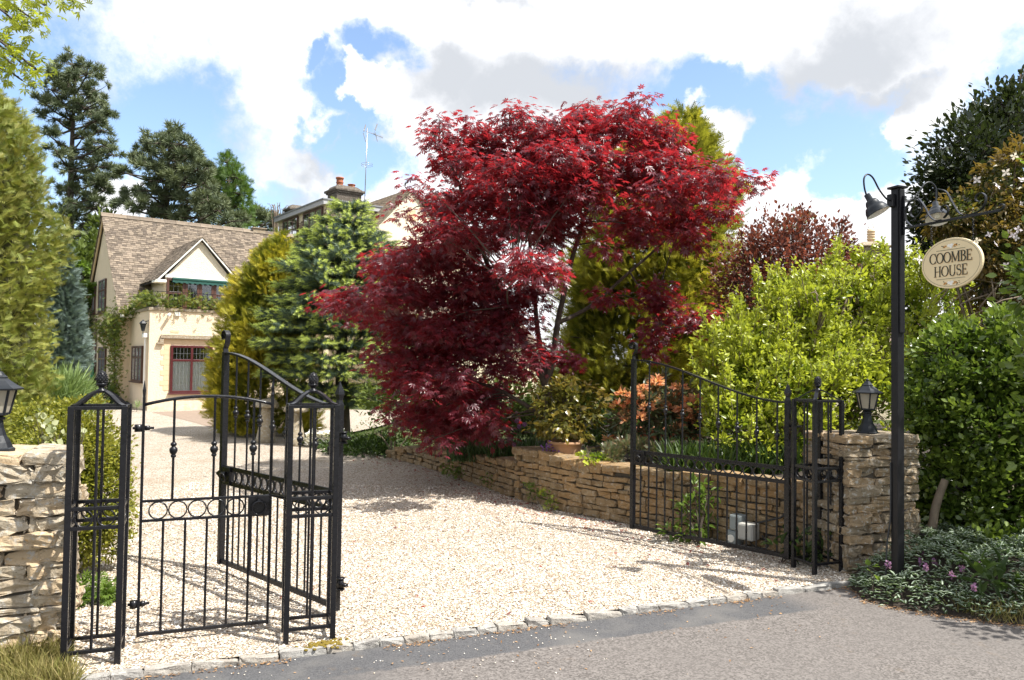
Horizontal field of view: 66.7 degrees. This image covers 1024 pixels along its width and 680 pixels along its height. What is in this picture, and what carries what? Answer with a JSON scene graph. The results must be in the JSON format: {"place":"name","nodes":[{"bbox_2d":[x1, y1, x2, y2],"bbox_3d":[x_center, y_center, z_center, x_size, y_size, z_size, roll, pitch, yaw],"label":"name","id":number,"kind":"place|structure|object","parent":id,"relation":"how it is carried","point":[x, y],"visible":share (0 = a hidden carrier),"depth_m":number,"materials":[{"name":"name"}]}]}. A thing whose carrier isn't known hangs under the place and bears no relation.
{"place":"outdoors","nodes":[
{"label":"outdoors","id":0,"kind":"place"},
{"bbox_2d":[153,410,283,429],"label":"paving","id":1,"kind":"structure","parent":0,"point":[193,416],"depth_m":23.36,"materials":[{"name":"stone"}]},
{"bbox_2d":[273,177,538,401],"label":"house","id":2,"kind":"structure","parent":0,"point":[293,218],"depth_m":37.83,"materials":[{"name":"paint"}]},
{"bbox_2d":[282,216,298,240],"bbox_3d":[-11.461,-5.699,40.089,0.120,1.130,2.170,2,-2,-37],"label":"window","id":3,"kind":"structure","parent":2,"relation":"in","point":[292,223],"depth_m":39.89,"materials":[{"name":"clear glass"}]},
{"bbox_2d":[302,207,322,235],"bbox_3d":[-9.715,-5.743,37.774,0.120,1.130,2.470,2,-2,-37],"label":"window","id":4,"kind":"structure","parent":2,"relation":"in","point":[308,222],"depth_m":37.88,"materials":[{"name":"clear glass"}]},
{"bbox_2d":[361,124,382,201],"bbox_3d":[-7.066,-8.872,39.466,1.162,4.355,0.573,2,-2,-24],"label":"television aerial","id":5,"kind":"object","parent":2,"relation":"attached to","point":[366,152],"visible":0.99,"depth_m":39.31,"materials":[{"name":"metal"}]},
{"bbox_2d":[11,407,848,673],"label":"drive","id":6,"kind":"structure","parent":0,"point":[193,458],"depth_m":7.03,"materials":[{"name":"beige gravel"}]},
{"bbox_2d":[0,627,97,679],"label":"rough grass","id":7,"kind":"structure","parent":6,"relation":"on","point":[27,661],"depth_m":4.22,"materials":[{"name":"plant"}]},
{"bbox_2d":[60,370,131,664],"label":"gate column","id":8,"kind":"structure","parent":6,"relation":"on","point":[72,510],"depth_m":4.44,"materials":[{"name":"metal"}]},
{"bbox_2d":[127,381,283,637],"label":"pedestrian gate","id":9,"kind":"structure","parent":8,"relation":"attached to","point":[259,505],"depth_m":4.88,"materials":[{"name":"metal"}]},
{"bbox_2d":[76,568,115,608],"bbox_3d":[-2.986,1.816,5.481,0.443,0.384,0.517,0,-2,27],"label":"cranesbill","id":10,"kind":"object","parent":6,"relation":"on","point":[107,592],"visible":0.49,"depth_m":5.51,"materials":[{"name":"green plant"}]},
{"bbox_2d":[133,397,141,411],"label":"grey tuft","id":11,"kind":"object","parent":6,"relation":"on","point":[137,404],"visible":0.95,"depth_m":25.09,"materials":[{"name":"green plant"}]},
{"bbox_2d":[255,398,278,443],"bbox_3d":[-5.158,1.714,16.346,0.493,1.004,0.519,1,-2,-17],"label":"staddle stone","id":12,"kind":"object","parent":6,"relation":"on","point":[265,424],"visible":0.74,"depth_m":16.21,"materials":[{"name":"beige stone"}]},
{"bbox_2d":[283,406,308,446],"bbox_3d":[-4.411,1.745,15.856,0.505,0.938,0.515,1,-2,-17],"label":"staddle stone","id":13,"kind":"object","parent":6,"relation":"on","point":[296,423],"visible":0.33,"depth_m":15.72,"materials":[{"name":"beige stone"}]},
{"bbox_2d":[281,372,339,644],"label":"gate column","id":14,"kind":"structure","parent":6,"relation":"on","point":[332,516],"depth_m":4.87,"materials":[{"name":"metal"}]},
{"bbox_2d":[216,330,350,610],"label":"drive gate","id":15,"kind":"structure","parent":14,"relation":"attached to","point":[225,473],"depth_m":6.01,"materials":[{"name":"metal"}]},
{"bbox_2d":[301,427,329,446],"bbox_3d":[-3.744,2.006,15.737,1.061,0.519,0.807,1,-2,-21],"label":"candytuft","id":16,"kind":"object","parent":6,"relation":"on","point":[321,436],"visible":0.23,"depth_m":15.52,"materials":[{"name":"white plant"}]},
{"bbox_2d":[284,637,348,650],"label":"moss","id":17,"kind":"object","parent":6,"relation":"on","point":[323,643],"visible":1,"depth_m":4.76,"materials":[{"name":"yellow plant"}]},
{"bbox_2d":[2,482,850,674],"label":"gravel","id":18,"kind":"structure","parent":6,"relation":"on","point":[381,590],"depth_m":6.40,"materials":[{"name":"beige gravel"}]},
{"bbox_2d":[440,461,461,478],"bbox_3d":[-0.860,1.952,11.686,0.468,0.350,0.219,0,-2,24],"label":"columbine","id":19,"kind":"object","parent":6,"relation":"on","point":[442,472],"visible":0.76,"depth_m":11.68,"materials":[{"name":"green plant"}]},
{"bbox_2d":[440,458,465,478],"bbox_3d":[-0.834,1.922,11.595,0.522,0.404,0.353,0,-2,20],"label":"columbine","id":20,"kind":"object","parent":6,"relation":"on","point":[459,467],"visible":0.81,"depth_m":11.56,"materials":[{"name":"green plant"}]},
{"bbox_2d":[479,473,495,489],"bbox_3d":[-0.302,1.948,10.655,0.300,0.310,0.249,1,-2,0],"label":"columbine","id":21,"kind":"object","parent":6,"relation":"on","point":[484,481],"visible":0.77,"depth_m":10.62,"materials":[{"name":"green plant"}]},
{"bbox_2d":[281,456,777,614],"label":"fallen leaves","id":22,"kind":"object","parent":6,"relation":"on","point":[513,521],"visible":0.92,"depth_m":8.86,"materials":[{"name":"brown plant"}]},
{"bbox_2d":[522,481,542,504],"bbox_3d":[0.269,1.903,9.533,0.266,0.350,0.255,0,-2,18],"label":"columbine","id":23,"kind":"object","parent":6,"relation":"on","point":[531,490],"visible":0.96,"depth_m":9.55,"materials":[{"name":"green plant"}]},
{"bbox_2d":[538,488,561,509],"bbox_3d":[0.457,1.911,9.251,0.303,0.322,0.291,1,-2,-12],"label":"columbine","id":24,"kind":"object","parent":6,"relation":"on","point":[544,494],"visible":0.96,"depth_m":9.23,"materials":[{"name":"green plant"}]},
{"bbox_2d":[385,445,802,554],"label":"garden wall","id":25,"kind":"structure","parent":6,"relation":"on","point":[572,483],"depth_m":8.71,"materials":[{"name":"stone"}]},
{"bbox_2d":[547,439,582,453],"bbox_3d":[0.668,1.361,9.714,0.460,0.204,0.460,1,-2,0],"label":"terracotta pot","id":26,"kind":"object","parent":25,"relation":"on","point":[573,446],"visible":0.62,"depth_m":9.54,"materials":[{"name":"ceramic"}]},
{"bbox_2d":[521,369,614,444],"bbox_3d":[0.710,0.851,9.641,1.201,0.996,0.847,1,-2,0],"label":"camellia","id":27,"kind":"object","parent":26,"relation":"in","point":[568,424],"visible":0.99,"depth_m":9.62,"materials":[{"name":"green plant"}]},
{"bbox_2d":[728,529,741,544],"bbox_3d":[2.170,1.924,7.590,0.130,0.145,0.146,-1,-2,45],"label":"electric box","id":28,"kind":"object","parent":25,"relation":"attached to","point":[731,535],"visible":0.36,"depth_m":7.53,"materials":[{"name":"grey plastic"}]},
{"bbox_2d":[730,513,744,530],"bbox_3d":[2.203,1.771,7.569,0.130,0.150,0.138,-1,-2,45],"label":"electric box","id":29,"kind":"object","parent":25,"relation":"attached to","point":[741,517],"visible":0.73,"depth_m":7.53,"materials":[{"name":"grey plastic"}]},
{"bbox_2d":[738,521,758,540],"bbox_3d":[2.255,1.825,7.422,0.155,0.155,0.148,-1,-2,45],"label":"electric box","id":30,"kind":"object","parent":25,"relation":"attached to","point":[750,531],"visible":0.9,"depth_m":7.38,"materials":[{"name":"plastic"}]},
{"bbox_2d":[742,513,783,548],"bbox_3d":[2.403,1.791,7.374,0.440,0.446,0.060,0,-2,37],"label":"electric cable","id":31,"kind":"object","parent":30,"relation":"attached to","point":[771,519],"visible":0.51,"depth_m":7.36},
{"bbox_2d":[656,472,722,545],"bbox_3d":[1.770,1.691,7.756,0.676,0.800,0.526,0,-2,17],"label":"hellebore","id":32,"kind":"object","parent":6,"relation":"on","point":[694,528],"visible":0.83,"depth_m":7.68,"materials":[{"name":"green plant"}]},
{"bbox_2d":[760,519,834,566],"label":"palmate plant","id":33,"kind":"object","parent":6,"relation":"on","point":[808,546],"visible":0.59,"depth_m":6.81,"materials":[{"name":"green plant"}]},
{"bbox_2d":[791,376,843,574],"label":"gate column","id":34,"kind":"structure","parent":6,"relation":"on","point":[815,468],"depth_m":6.66,"materials":[{"name":"metal"}]},
{"bbox_2d":[624,342,801,559],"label":"drive gate","id":35,"kind":"structure","parent":34,"relation":"attached to","point":[638,457],"depth_m":7.39,"materials":[{"name":"metal"}]},
{"bbox_2d":[0,0,1023,359],"label":"sky","id":36,"kind":"structure","parent":0,"point":[824,95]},
{"bbox_2d":[143,367,1013,669],"bbox_3d":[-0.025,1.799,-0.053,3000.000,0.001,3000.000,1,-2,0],"label":"ground","id":37,"kind":"structure","parent":0,"point":[503,435],"depth_m":19.61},
{"bbox_2d":[0,88,81,443],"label":"conifer hedge","id":38,"kind":"object","parent":37,"relation":"on","point":[24,285],"visible":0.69,"depth_m":7.67,"materials":[{"name":"green plant"}]},
{"bbox_2d":[0,443,88,651],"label":"gate pillar","id":39,"kind":"structure","parent":37,"relation":"on","point":[32,490],"depth_m":4.51,"materials":[{"name":"stone"}]},
{"bbox_2d":[0,369,23,451],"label":"lantern","id":40,"kind":"object","parent":39,"relation":"on","point":[9,388],"visible":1,"depth_m":4.59,"materials":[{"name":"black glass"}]},
{"bbox_2d":[0,0,92,94],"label":"overhanging tree","id":41,"kind":"object","parent":37,"relation":"on","point":[14,51],"visible":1,"depth_m":5.31,"materials":[{"name":"green plant"}]},
{"bbox_2d":[24,412,86,443],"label":"variegated plant","id":42,"kind":"object","parent":37,"relation":"on","point":[43,416],"visible":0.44,"depth_m":5.82,"materials":[{"name":"green plant"}]},
{"bbox_2d":[35,235,96,393],"bbox_3d":[-8.675,0.040,14.973,1.305,4.254,1.368,1,-2,0],"label":"blue conifer","id":43,"kind":"object","parent":37,"relation":"on","point":[76,343],"visible":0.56,"depth_m":14.85,"materials":[{"name":"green plant"}]},
{"bbox_2d":[6,393,140,572],"bbox_3d":[-3.635,1.179,6.373,1.037,1.516,1.315,2,-2,-40],"label":"box shrub","id":44,"kind":"object","parent":37,"relation":"on","point":[111,466],"visible":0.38,"depth_m":6.25,"materials":[{"name":"green plant"}]},
{"bbox_2d":[34,359,115,417],"bbox_3d":[-5.530,1.099,9.487,1.170,1.797,1.111,0,-2,36],"label":"feathery shrub","id":45,"kind":"object","parent":37,"relation":"on","point":[76,384],"visible":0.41,"depth_m":9.41,"materials":[{"name":"green plant"}]},
{"bbox_2d":[57,258,96,324],"bbox_3d":[-18.089,-0.503,32.543,2.176,6.039,2.869,1,-2,0],"label":"broadleaf tree","id":46,"kind":"object","parent":37,"relation":"on","point":[86,267],"visible":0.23,"depth_m":32.67,"materials":[{"name":"green plant"}]},
{"bbox_2d":[31,201,122,318],"bbox_3d":[-21.670,-2.315,37.250,5.334,10.081,9.175,2,-2,-23],"label":"garden tree","id":47,"kind":"object","parent":37,"relation":"on","point":[84,248],"visible":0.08,"depth_m":38.04,"materials":[{"name":"green plant"}]},
{"bbox_2d":[27,44,127,268],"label":"pine tree","id":48,"kind":"object","parent":37,"relation":"on","point":[65,82],"visible":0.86,"depth_m":44.18,"materials":[{"name":"green plant"}]},
{"bbox_2d":[88,376,119,403],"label":"border shrub","id":49,"kind":"object","parent":37,"relation":"on","point":[111,389],"visible":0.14,"depth_m":27.52,"materials":[{"name":"green plant"}]},
{"bbox_2d":[108,118,252,227],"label":"pine tree","id":50,"kind":"object","parent":37,"relation":"on","point":[174,176],"visible":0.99,"depth_m":40.76,"materials":[{"name":"green plant"}]},
{"bbox_2d":[86,212,308,410],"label":"house","id":51,"kind":"structure","parent":37,"relation":"on","point":[133,255],"depth_m":28.18,"materials":[{"name":"paint"}]},
{"bbox_2d":[85,309,94,380],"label":"ivy","id":52,"kind":"object","parent":51,"relation":"attached to","point":[90,329],"visible":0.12,"depth_m":32.19,"materials":[{"name":"green plant"}]},
{"bbox_2d":[90,286,95,314],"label":"window","id":53,"kind":"structure","parent":51,"relation":"in","point":[94,297],"depth_m":32.13,"materials":[{"name":"glass"}]},
{"bbox_2d":[96,278,106,314],"bbox_3d":[-16.268,-1.709,30.812,0.120,1.370,1.570,2,-2,-37],"label":"window","id":54,"kind":"structure","parent":51,"relation":"in","point":[102,284],"depth_m":30.70,"materials":[{"name":"grey glass"}]},
{"bbox_2d":[97,347,106,373],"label":"window","id":55,"kind":"structure","parent":51,"relation":"in","point":[102,354],"depth_m":30.36,"materials":[{"name":"grey glass"}]},
{"bbox_2d":[88,297,130,403],"bbox_3d":[-14.859,0.811,28.619,1.062,4.739,4.458,2,-2,-37],"label":"wisteria","id":56,"kind":"object","parent":51,"relation":"attached to","point":[110,334],"visible":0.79,"depth_m":27.79,"materials":[{"name":"green plant"}]},
{"bbox_2d":[129,346,143,382],"bbox_3d":[-13.001,0.842,26.908,0.120,1.270,1.720,2,-2,-37],"label":"window","id":57,"kind":"structure","parent":51,"relation":"in","point":[136,351],"depth_m":26.80,"materials":[{"name":"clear glass"}]},
{"bbox_2d":[117,289,223,329],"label":"climbing vine","id":58,"kind":"object","parent":51,"relation":"attached to","point":[136,304],"visible":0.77,"depth_m":26.45,"materials":[{"name":"green plant"}]},
{"bbox_2d":[166,278,184,308],"bbox_3d":[-11.927,-1.574,27.589,0.736,1.230,0.120,2,-2,-37],"label":"balcony window","id":59,"kind":"structure","parent":51,"relation":"in","point":[171,287],"depth_m":27.61,"materials":[{"name":"clear glass"}]},
{"bbox_2d":[167,345,212,394],"bbox_3d":[-10.891,1.018,26.442,1.480,1.650,0.120,2,-2,-37],"label":"window","id":60,"kind":"structure","parent":51,"relation":"in","point":[186,377],"depth_m":26.38,"materials":[{"name":"red glass"}]},
{"bbox_2d":[185,283,199,309],"bbox_3d":[-11.480,-1.558,27.926,0.616,1.230,0.120,2,-2,-37],"label":"balcony window","id":61,"kind":"structure","parent":51,"relation":"in","point":[189,288],"depth_m":27.98,"materials":[{"name":"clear glass"}]},
{"bbox_2d":[199,284,213,309],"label":"balcony window","id":62,"kind":"structure","parent":51,"relation":"in","point":[204,288],"depth_m":28.28,"materials":[{"name":"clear glass"}]},
{"bbox_2d":[213,285,230,309],"bbox_3d":[-10.633,-1.527,28.564,0.736,1.230,0.120,2,-2,-37],"label":"balcony window","id":63,"kind":"structure","parent":51,"relation":"in","point":[216,292],"depth_m":28.51,"materials":[{"name":"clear glass"}]},
{"bbox_2d":[205,148,262,228],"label":"larch tree","id":64,"kind":"object","parent":37,"relation":"on","point":[240,181],"visible":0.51,"depth_m":46.04,"materials":[{"name":"green plant"}]},
{"bbox_2d":[238,200,281,231],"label":"pine tree","id":65,"kind":"object","parent":37,"relation":"on","point":[263,214],"visible":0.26,"depth_m":58.72,"materials":[{"name":"green plant"}]},
{"bbox_2d":[197,226,329,436],"bbox_3d":[-5.787,-0.169,18.294,3.104,5.090,3.093,1,-2,0],"label":"golden conifer","id":66,"kind":"object","parent":37,"relation":"on","point":[251,286],"visible":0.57,"depth_m":17.57,"materials":[{"name":"yellow plant"}]},
{"bbox_2d":[267,203,287,231],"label":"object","id":67,"kind":"object","parent":37,"relation":"on","point":[275,213],"visible":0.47,"depth_m":55.25,"materials":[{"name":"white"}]},
{"bbox_2d":[247,194,417,432],"bbox_3d":[-3.871,-0.435,17.120,3.654,5.470,3.788,1,-2,0],"label":"fir tree","id":68,"kind":"object","parent":37,"relation":"on","point":[317,262],"visible":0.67,"depth_m":16.23,"materials":[{"name":"green plant"}]},
{"bbox_2d":[317,428,419,457],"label":"edging plant","id":69,"kind":"object","parent":37,"relation":"on","point":[377,446],"visible":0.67,"depth_m":14.54,"materials":[{"name":"green plant"}]},
{"bbox_2d":[354,385,433,449],"bbox_3d":[-2.092,1.441,14.135,1.669,1.495,1.246,1,-2,0],"label":"bare shrub","id":70,"kind":"object","parent":37,"relation":"on","point":[380,435],"visible":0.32,"depth_m":14.23,"materials":[{"name":"green plant"}]},
{"bbox_2d":[78,581,854,679],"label":"kerb","id":71,"kind":"structure","parent":37,"relation":"on","point":[285,653],"depth_m":5.02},
{"bbox_2d":[800,430,920,574],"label":"gate pillar","id":72,"kind":"structure","parent":37,"relation":"on","point":[866,476],"depth_m":6.71,"materials":[{"name":"stone"}]},
{"bbox_2d":[852,379,882,433],"bbox_3d":[3.182,0.594,6.967,0.268,0.496,0.232,-1,-2,40],"label":"lantern","id":73,"kind":"object","parent":72,"relation":"on","point":[867,392],"visible":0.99,"depth_m":6.92,"materials":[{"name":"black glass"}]},
{"bbox_2d":[900,64,1023,367],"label":"dark evergreen","id":74,"kind":"object","parent":37,"relation":"on","point":[1002,112],"visible":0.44,"depth_m":11.94,"materials":[{"name":"green plant"}]},
{"bbox_2d":[136,587,1023,679],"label":"road","id":75,"kind":"structure","parent":0,"point":[858,639],"depth_m":4.84,"materials":[{"name":"grey asphalt"}]},
{"bbox_2d":[206,626,606,678],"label":"strayed gravel","id":76,"kind":"structure","parent":75,"relation":"on","point":[446,649],"depth_m":4.76,"materials":[{"name":"beige gravel"}]},
{"bbox_2d":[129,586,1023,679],"bbox_3d":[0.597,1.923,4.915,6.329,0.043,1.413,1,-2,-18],"label":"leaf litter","id":77,"kind":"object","parent":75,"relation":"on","point":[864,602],"visible":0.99,"depth_m":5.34,"materials":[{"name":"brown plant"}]},
{"bbox_2d":[441,423,976,477],"bbox_3d":[3.830,1.815,12.999,9.267,0.690,8.837,2,-2,-35],"label":"flower bed","id":78,"kind":"object","parent":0,"point":[656,460],"visible":0.02,"depth_m":10.26,"materials":[{"name":"plant"}]},
{"bbox_2d":[343,369,561,442],"bbox_3d":[-0.994,1.234,13.564,4.198,1.930,2.424,0,-2,14],"label":"laurel shrub","id":79,"kind":"object","parent":78,"relation":"on","point":[519,407],"visible":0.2,"depth_m":13.48,"materials":[{"name":"green plant"}]},
{"bbox_2d":[443,433,489,461],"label":"daffodil leaves","id":80,"kind":"object","parent":78,"relation":"on","point":[472,449],"visible":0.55,"depth_m":11.09,"materials":[{"name":"green plant"}]},
{"bbox_2d":[476,429,545,463],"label":"daffodil leaves","id":81,"kind":"object","parent":78,"relation":"on","point":[530,441],"visible":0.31,"depth_m":10.73,"materials":[{"name":"green plant"}]},
{"bbox_2d":[517,424,520,445],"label":"mauve tulip","id":82,"kind":"object","parent":78,"relation":"on","point":[518,426],"visible":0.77,"depth_m":10.56,"materials":[{"name":"purple plant"}]},
{"bbox_2d":[299,84,778,458],"bbox_3d":[0.066,-0.824,11.157,6.733,5.255,5.081,0,-2,31],"label":"japanese maple","id":83,"kind":"object","parent":78,"relation":"on","point":[541,160],"visible":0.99,"depth_m":10.14,"materials":[{"name":"red plant"}]},
{"bbox_2d":[574,450,642,466],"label":"yellow green plant","id":84,"kind":"object","parent":78,"relation":"on","point":[598,459],"visible":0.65,"depth_m":8.98,"materials":[{"name":"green plant"}]},
{"bbox_2d":[580,427,687,462],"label":"ferny plant","id":85,"kind":"object","parent":78,"relation":"on","point":[612,450],"visible":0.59,"depth_m":9.15,"materials":[{"name":"green plant"}]},
{"bbox_2d":[529,99,755,442],"bbox_3d":[2.374,-1.287,14.817,4.605,6.759,4.185,1,-2,0],"label":"golden conifer","id":86,"kind":"object","parent":78,"relation":"on","point":[595,337],"visible":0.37,"depth_m":13.82,"materials":[{"name":"green plant"}]},
{"bbox_2d":[594,367,715,452],"bbox_3d":[1.992,1.227,10.072,1.914,1.802,1.335,1,-2,0],"label":"rhododendron","id":87,"kind":"object","parent":78,"relation":"on","point":[657,405],"visible":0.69,"depth_m":9.98,"materials":[{"name":"orange plant"}]},
{"bbox_2d":[572,395,744,446],"bbox_3d":[2.223,1.509,11.633,3.394,1.356,1.985,1,-2,0],"label":"evergreen shrub","id":88,"kind":"object","parent":78,"relation":"on","point":[597,433],"visible":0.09,"depth_m":11.42,"materials":[{"name":"green plant"}]},
{"bbox_2d":[636,427,698,440],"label":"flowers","id":89,"kind":"object","parent":78,"relation":"on","point":[654,437],"depth_m":11.05,"materials":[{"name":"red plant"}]},
{"bbox_2d":[652,435,802,474],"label":"lily leaves","id":90,"kind":"object","parent":78,"relation":"on","point":[690,449],"visible":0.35,"depth_m":8.23,"materials":[{"name":"green plant"}]},
{"bbox_2d":[688,199,884,428],"bbox_3d":[4.242,-0.137,12.337,2.811,4.128,2.653,2,-2,-43],"label":"purple shrub","id":91,"kind":"object","parent":78,"relation":"on","point":[779,240],"visible":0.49,"depth_m":12.09,"materials":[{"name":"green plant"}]},
{"bbox_2d":[775,206,816,273],"bbox_3d":[4.515,-0.123,12.592,0.701,4.103,0.503,2,-2,-23],"label":"sycamore sapling","id":92,"kind":"object","parent":78,"relation":"on","point":[793,224],"visible":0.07,"depth_m":12.60,"materials":[{"name":"red plant"}]},
{"bbox_2d":[682,230,1017,461],"bbox_3d":[4.250,0.202,9.679,4.902,3.312,2.166,2,-2,-23],"label":"lime shrub","id":93,"kind":"object","parent":78,"relation":"on","point":[824,314],"visible":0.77,"depth_m":9.05,"materials":[{"name":"green plant"}]},
{"bbox_2d":[768,222,957,419],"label":"neighbour house","id":94,"kind":"structure","parent":0,"point":[868,243],"depth_m":29.71,"materials":[{"name":"paint"}]},
{"bbox_2d":[849,509,1023,624],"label":"bank","id":95,"kind":"structure","parent":0,"point":[936,609],"depth_m":5.97,"materials":[{"name":"green plant"}]},
{"bbox_2d":[865,559,879,594],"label":"seedling","id":96,"kind":"object","parent":95,"relation":"on","point":[867,562],"visible":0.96,"depth_m":6.00,"materials":[{"name":"green plant"}]},
{"bbox_2d":[863,173,1004,586],"bbox_3d":[3.190,0.379,5.742,0.793,3.353,0.950,1,-2,-21],"label":"sign post","id":97,"kind":"object","parent":95,"relation":"on","point":[937,214],"visible":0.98,"depth_m":6.11,"materials":[{"name":"metal"}]},
{"bbox_2d":[922,217,983,288],"bbox_3d":[3.225,-0.629,5.708,0.030,0.502,0.496,1,-2,-22],"label":"house sign","id":98,"kind":"object","parent":97,"relation":"hanging from","point":[952,263],"visible":1,"depth_m":5.68,"materials":[{"name":"beige wood"}]},
{"bbox_2d":[847,518,1023,620],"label":"ground cover","id":99,"kind":"object","parent":95,"relation":"on","point":[949,536],"visible":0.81,"depth_m":6.03,"materials":[{"name":"green plant"}]},
{"bbox_2d":[922,563,928,571],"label":"dead nettle flower","id":100,"kind":"object","parent":99,"relation":"on","point":[927,568],"visible":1,"depth_m":5.86,"materials":[{"name":"pink plant"}]},
{"bbox_2d":[971,583,976,591],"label":"dead nettle flower","id":101,"kind":"object","parent":99,"relation":"on","point":[972,587],"visible":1,"depth_m":5.34,"materials":[{"name":"pink plant"}]},
{"bbox_2d":[927,479,948,538],"bbox_3d":[3.811,1.617,6.984,0.245,0.739,0.079,1,-2,-19],"label":"hedge stake","id":102,"kind":"object","parent":95,"relation":"on","point":[936,504],"visible":0.63,"depth_m":6.96,"materials":[{"name":"brown wood"}]},
{"bbox_2d":[887,299,1023,551],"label":"privet hedge","id":103,"kind":"object","parent":95,"relation":"on","point":[961,356],"visible":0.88,"depth_m":7.12,"materials":[{"name":"green plant"}]},
{"bbox_2d":[916,129,1023,492],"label":"clematis","id":104,"kind":"object","parent":95,"relation":"on","point":[987,227],"visible":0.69,"depth_m":8.94,"materials":[{"name":"green plant"}]},
{"bbox_2d":[942,572,1023,624],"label":"verge grass","id":105,"kind":"structure","parent":95,"relation":"on","point":[993,613],"depth_m":5.52,"materials":[{"name":"green plant"}]},
{"bbox_2d":[955,546,1023,607],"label":"dock plant","id":106,"kind":"object","parent":95,"relation":"on","point":[990,571],"visible":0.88,"depth_m":5.66,"materials":[{"name":"green plant"}]},
{"bbox_2d":[984,154,1023,502],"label":"roadside tree","id":107,"kind":"object","parent":95,"relation":"on","point":[1014,305],"visible":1,"depth_m":6.26,"materials":[{"name":"green plant"}]}
]}

